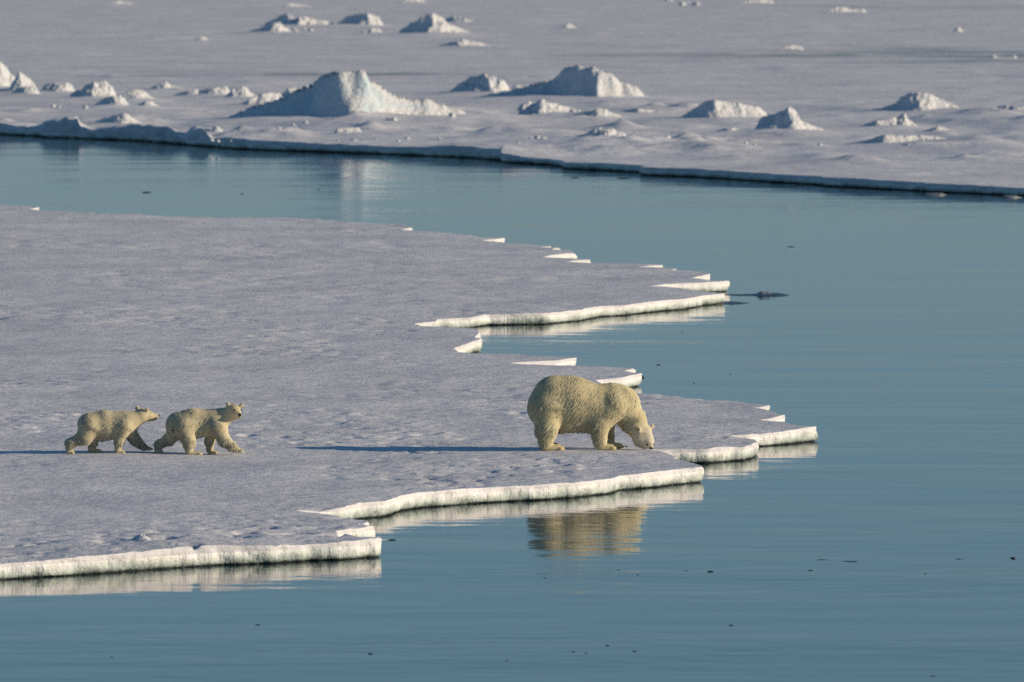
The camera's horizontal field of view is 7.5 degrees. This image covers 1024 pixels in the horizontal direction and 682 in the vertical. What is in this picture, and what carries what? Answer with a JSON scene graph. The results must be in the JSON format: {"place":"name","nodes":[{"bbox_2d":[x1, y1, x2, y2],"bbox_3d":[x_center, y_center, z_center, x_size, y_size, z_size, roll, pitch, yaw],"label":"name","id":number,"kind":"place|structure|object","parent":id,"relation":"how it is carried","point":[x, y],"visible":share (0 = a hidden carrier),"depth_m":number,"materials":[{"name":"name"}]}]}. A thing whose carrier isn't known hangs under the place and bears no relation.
{"place":"outdoors","nodes":[
{"label":"outdoors","id":0,"kind":"place"},
{"bbox_2d":[0,205,817,579],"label":"snowy ice ground","id":1,"kind":"structure","parent":0,"point":[352,369],"depth_m":148.12,"materials":[{"name":"white snow"}]},
{"bbox_2d":[64,406,159,453],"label":"polar bear","id":2,"kind":"object","parent":1,"relation":"on","point":[119,428],"visible":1,"depth_m":129.30},
{"bbox_2d":[130,534,156,541],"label":"snow mound","id":3,"kind":"object","parent":1,"relation":"on","point":[142,537],"visible":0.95,"depth_m":111.04,"materials":[{"name":"white snow"}]},
{"bbox_2d":[167,542,181,545],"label":"snow mound","id":4,"kind":"object","parent":1,"relation":"on","point":[173,543],"visible":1,"depth_m":110.43,"materials":[{"name":"white snow"}]},
{"bbox_2d":[153,402,244,454],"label":"polar bear","id":5,"kind":"object","parent":1,"relation":"on","point":[187,428],"visible":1,"depth_m":129.24},
{"bbox_2d":[527,375,654,450],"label":"polar bear","id":6,"kind":"object","parent":1,"relation":"on","point":[568,404],"visible":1,"depth_m":129.95},
{"bbox_2d":[0,134,1023,681],"bbox_3d":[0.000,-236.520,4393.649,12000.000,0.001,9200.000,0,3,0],"label":"water","id":7,"kind":"structure","parent":0,"point":[880,346],"depth_m":122.81,"materials":[{"name":"teal liquid"}]},
{"bbox_2d":[714,301,746,304],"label":"floating slush","id":8,"kind":"object","parent":7,"relation":"on","point":[730,302],"visible":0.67,"depth_m":182.76,"materials":[{"name":"grey ice"}]},
{"bbox_2d":[724,293,787,296],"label":"floating slush","id":9,"kind":"object","parent":7,"relation":"on","point":[770,295],"visible":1,"depth_m":186.52,"materials":[{"name":"grey ice"}]},
{"bbox_2d":[757,291,770,293],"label":"ice chunk","id":10,"kind":"object","parent":9,"relation":"on","point":[762,292],"visible":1,"depth_m":186.68,"materials":[{"name":"white ice"}]},
{"bbox_2d":[921,193,945,194],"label":"brash ice","id":11,"kind":"structure","parent":7,"relation":"on","point":[933,194],"depth_m":251.11,"materials":[{"name":"white ice"}]},
{"bbox_2d":[1002,195,1021,197],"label":"brash ice","id":12,"kind":"structure","parent":7,"relation":"on","point":[1011,196],"depth_m":248.92,"materials":[{"name":"white ice"}]},
{"bbox_2d":[0,0,1023,195],"bbox_3d":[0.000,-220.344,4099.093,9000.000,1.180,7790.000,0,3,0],"label":"ice ground","id":13,"kind":"structure","parent":0,"point":[844,74],"depth_m":412.84,"materials":[{"name":"white ice"}]},
{"bbox_2d":[0,62,14,85],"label":"ice hummock","id":14,"kind":"object","parent":13,"relation":"on","point":[7,78],"visible":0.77,"depth_m":382.27,"materials":[{"name":"white ice"}]},
{"bbox_2d":[1,72,35,90],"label":"ice hummock","id":15,"kind":"object","parent":13,"relation":"on","point":[20,80],"visible":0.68,"depth_m":378.31,"materials":[{"name":"white ice"}]},
{"bbox_2d":[4,86,39,93],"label":"ice hummock","id":16,"kind":"object","parent":13,"relation":"on","point":[29,89],"visible":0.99,"depth_m":373.31,"materials":[{"name":"white ice"}]},
{"bbox_2d":[42,82,74,90],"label":"ice hummock","id":17,"kind":"object","parent":13,"relation":"on","point":[65,86],"visible":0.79,"depth_m":377.13,"materials":[{"name":"white ice"}]},
{"bbox_2d":[69,81,115,96],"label":"ice hummock","id":18,"kind":"object","parent":13,"relation":"on","point":[102,88],"visible":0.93,"depth_m":365.92,"materials":[{"name":"white ice"}]},
{"bbox_2d":[95,95,128,104],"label":"ice hummock","id":19,"kind":"object","parent":13,"relation":"on","point":[116,100],"visible":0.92,"depth_m":346.66,"materials":[{"name":"white ice"}]},
{"bbox_2d":[96,113,140,122],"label":"ice hummock","id":20,"kind":"object","parent":13,"relation":"on","point":[122,118],"visible":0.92,"depth_m":320.90,"materials":[{"name":"white ice"}]},
{"bbox_2d":[110,1,133,3],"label":"ice hummock","id":21,"kind":"object","parent":13,"relation":"on","point":[118,2],"visible":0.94,"depth_m":709.21,"materials":[{"name":"white ice"}]},
{"bbox_2d":[122,89,155,98],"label":"ice hummock","id":22,"kind":"object","parent":13,"relation":"on","point":[137,93],"visible":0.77,"depth_m":362.51,"materials":[{"name":"white ice"}]},
{"bbox_2d":[137,101,157,105],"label":"ice hummock","id":23,"kind":"object","parent":13,"relation":"on","point":[148,103],"visible":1,"depth_m":346.70,"materials":[{"name":"white ice"}]},
{"bbox_2d":[150,81,181,88],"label":"ice hummock","id":24,"kind":"object","parent":13,"relation":"on","point":[164,84],"visible":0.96,"depth_m":382.23,"materials":[{"name":"white ice"}]},
{"bbox_2d":[173,89,199,95],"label":"ice hummock","id":25,"kind":"object","parent":13,"relation":"on","point":[194,91],"visible":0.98,"depth_m":369.66,"materials":[{"name":"white ice"}]},
{"bbox_2d":[195,36,207,39],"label":"ice hummock","id":26,"kind":"object","parent":13,"relation":"on","point":[202,38],"visible":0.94,"depth_m":520.97,"materials":[{"name":"white ice"}]},
{"bbox_2d":[199,86,229,93],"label":"ice hummock","id":27,"kind":"object","parent":13,"relation":"on","point":[222,90],"visible":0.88,"depth_m":369.60,"materials":[{"name":"white ice"}]},
{"bbox_2d":[211,126,222,130],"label":"ice lump","id":28,"kind":"object","parent":13,"relation":"on","point":[216,128],"visible":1,"depth_m":314.49,"materials":[{"name":"white ice"}]},
{"bbox_2d":[222,86,256,96],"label":"ice hummock","id":29,"kind":"object","parent":13,"relation":"on","point":[242,91],"visible":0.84,"depth_m":365.95,"materials":[{"name":"white ice"}]},
{"bbox_2d":[236,92,281,104],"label":"ice hummock","id":30,"kind":"object","parent":13,"relation":"on","point":[262,98],"visible":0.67,"depth_m":354.56,"materials":[{"name":"white ice"}]},
{"bbox_2d":[249,22,292,31],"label":"ice hummock","id":31,"kind":"object","parent":13,"relation":"on","point":[275,27],"visible":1,"depth_m":551.71,"materials":[{"name":"white ice"}]},
{"bbox_2d":[281,86,307,96],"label":"ice hummock","id":32,"kind":"object","parent":13,"relation":"on","point":[288,91],"visible":0.21,"depth_m":366.02,"materials":[{"name":"white ice"}]},
{"bbox_2d":[278,3,312,6],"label":"ice hummock","id":33,"kind":"object","parent":13,"relation":"on","point":[291,4],"visible":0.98,"depth_m":691.69,"materials":[{"name":"white ice"}]},
{"bbox_2d":[262,14,333,24],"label":"ice hummock","id":34,"kind":"object","parent":13,"relation":"on","point":[286,19],"visible":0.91,"depth_m":580.58,"materials":[{"name":"white ice"}]},
{"bbox_2d":[221,69,465,117],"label":"ice hummock","id":35,"kind":"object","parent":13,"relation":"on","point":[337,94],"visible":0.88,"depth_m":325.96,"materials":[{"name":"white ice"}]},
{"bbox_2d":[334,127,361,132],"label":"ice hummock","id":36,"kind":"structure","parent":13,"relation":"on","point":[346,129],"depth_m":307.76,"materials":[{"name":"white ice"}]},
{"bbox_2d":[337,13,382,24],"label":"ice hummock","id":37,"kind":"object","parent":13,"relation":"on","point":[365,19],"visible":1,"depth_m":580.30,"materials":[{"name":"white ice"}]},
{"bbox_2d":[367,28,381,32],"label":"ice hummock","id":38,"kind":"object","parent":13,"relation":"on","point":[374,30],"visible":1,"depth_m":549.01,"materials":[{"name":"white ice"}]},
{"bbox_2d":[399,0,426,1],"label":"ice hummock","id":39,"kind":"object","parent":13,"relation":"on","point":[412,1],"visible":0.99,"depth_m":722.80,"materials":[{"name":"white ice"}]},
{"bbox_2d":[399,13,481,33],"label":"ice hummock","id":40,"kind":"object","parent":13,"relation":"on","point":[431,22],"visible":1,"depth_m":541.03,"materials":[{"name":"white ice"}]},
{"bbox_2d":[445,15,475,21],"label":"ice hummock","id":41,"kind":"object","parent":13,"relation":"on","point":[453,18],"visible":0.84,"depth_m":599.07,"materials":[{"name":"white ice"}]},
{"bbox_2d":[438,39,489,45],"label":"ice hummock","id":42,"kind":"object","parent":13,"relation":"on","point":[462,42],"visible":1,"depth_m":497.88,"materials":[{"name":"white ice"}]},
{"bbox_2d":[443,73,522,91],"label":"ice hummock","id":43,"kind":"object","parent":13,"relation":"on","point":[483,82],"visible":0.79,"depth_m":374.59,"materials":[{"name":"white ice"}]},
{"bbox_2d":[516,101,531,110],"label":"ice hummock","id":44,"kind":"object","parent":13,"relation":"on","point":[524,105],"visible":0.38,"depth_m":342.45,"materials":[{"name":"white ice"}]},
{"bbox_2d":[518,98,580,114],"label":"ice hummock","id":45,"kind":"object","parent":13,"relation":"on","point":[542,105],"visible":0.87,"depth_m":335.27,"materials":[{"name":"white ice"}]},
{"bbox_2d":[477,65,649,96],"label":"ice hummock","id":46,"kind":"object","parent":13,"relation":"on","point":[579,80],"visible":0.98,"depth_m":360.21,"materials":[{"name":"white ice"}]},
{"bbox_2d":[559,24,575,27],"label":"ice hummock","id":47,"kind":"object","parent":13,"relation":"on","point":[568,26],"visible":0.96,"depth_m":571.59,"materials":[{"name":"white ice"}]},
{"bbox_2d":[575,108,623,116],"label":"ice hummock","id":48,"kind":"object","parent":13,"relation":"on","point":[601,112],"visible":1,"depth_m":331.38,"materials":[{"name":"white ice"}]},
{"bbox_2d":[575,127,626,136],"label":"ice hummock","id":49,"kind":"object","parent":13,"relation":"on","point":[600,131],"visible":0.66,"depth_m":295.56,"materials":[{"name":"white ice"}]},
{"bbox_2d":[617,108,662,111],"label":"ice hummock","id":50,"kind":"object","parent":13,"relation":"on","point":[638,110],"visible":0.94,"depth_m":336.40,"materials":[{"name":"white ice"}]},
{"bbox_2d":[682,100,766,117],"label":"ice hummock","id":51,"kind":"object","parent":13,"relation":"on","point":[711,108],"visible":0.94,"depth_m":328.52,"materials":[{"name":"white ice"}]},
{"bbox_2d":[717,127,738,130],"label":"ice hummock","id":52,"kind":"object","parent":13,"relation":"on","point":[730,129],"visible":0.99,"depth_m":311.10,"materials":[{"name":"white ice"}]},
{"bbox_2d":[739,0,772,2],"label":"ice hummock","id":53,"kind":"object","parent":13,"relation":"on","point":[760,1],"visible":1,"depth_m":714.05,"materials":[{"name":"white ice"}]},
{"bbox_2d":[775,45,803,49],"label":"ice hummock","id":54,"kind":"object","parent":13,"relation":"on","point":[793,47],"visible":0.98,"depth_m":487.29,"materials":[{"name":"white ice"}]},
{"bbox_2d":[746,107,838,131],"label":"ice hummock","id":55,"kind":"object","parent":13,"relation":"on","point":[788,118],"visible":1,"depth_m":310.99,"materials":[{"name":"white ice"}]},
{"bbox_2d":[823,7,864,12],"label":"ice hummock","id":56,"kind":"object","parent":13,"relation":"on","point":[840,9],"visible":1,"depth_m":651.64,"materials":[{"name":"white ice"}]},
{"bbox_2d":[840,134,946,144],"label":"ice slab","id":57,"kind":"structure","parent":13,"relation":"on","point":[886,138],"depth_m":294.92,"materials":[{"name":"white ice"}]},
{"bbox_2d":[859,113,927,126],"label":"ice hummock","id":58,"kind":"object","parent":13,"relation":"on","point":[902,119],"visible":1,"depth_m":319.15,"materials":[{"name":"white ice"}]},
{"bbox_2d":[873,92,962,110],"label":"ice hummock","id":59,"kind":"object","parent":13,"relation":"on","point":[916,101],"visible":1,"depth_m":339.37,"materials":[{"name":"white ice"}]},
{"bbox_2d":[924,126,956,130],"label":"ice hummock","id":60,"kind":"object","parent":13,"relation":"on","point":[938,128],"visible":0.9,"depth_m":313.75,"materials":[{"name":"white ice"}]},
{"bbox_2d":[991,55,1016,57],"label":"ice hummock","id":61,"kind":"object","parent":13,"relation":"on","point":[994,56],"visible":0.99,"depth_m":459.22,"materials":[{"name":"white ice"}]},
{"bbox_2d":[996,105,1023,110],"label":"ice hummock","id":62,"kind":"object","parent":13,"relation":"on","point":[1006,107],"visible":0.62,"depth_m":340.47,"materials":[{"name":"white ice"}]}
]}

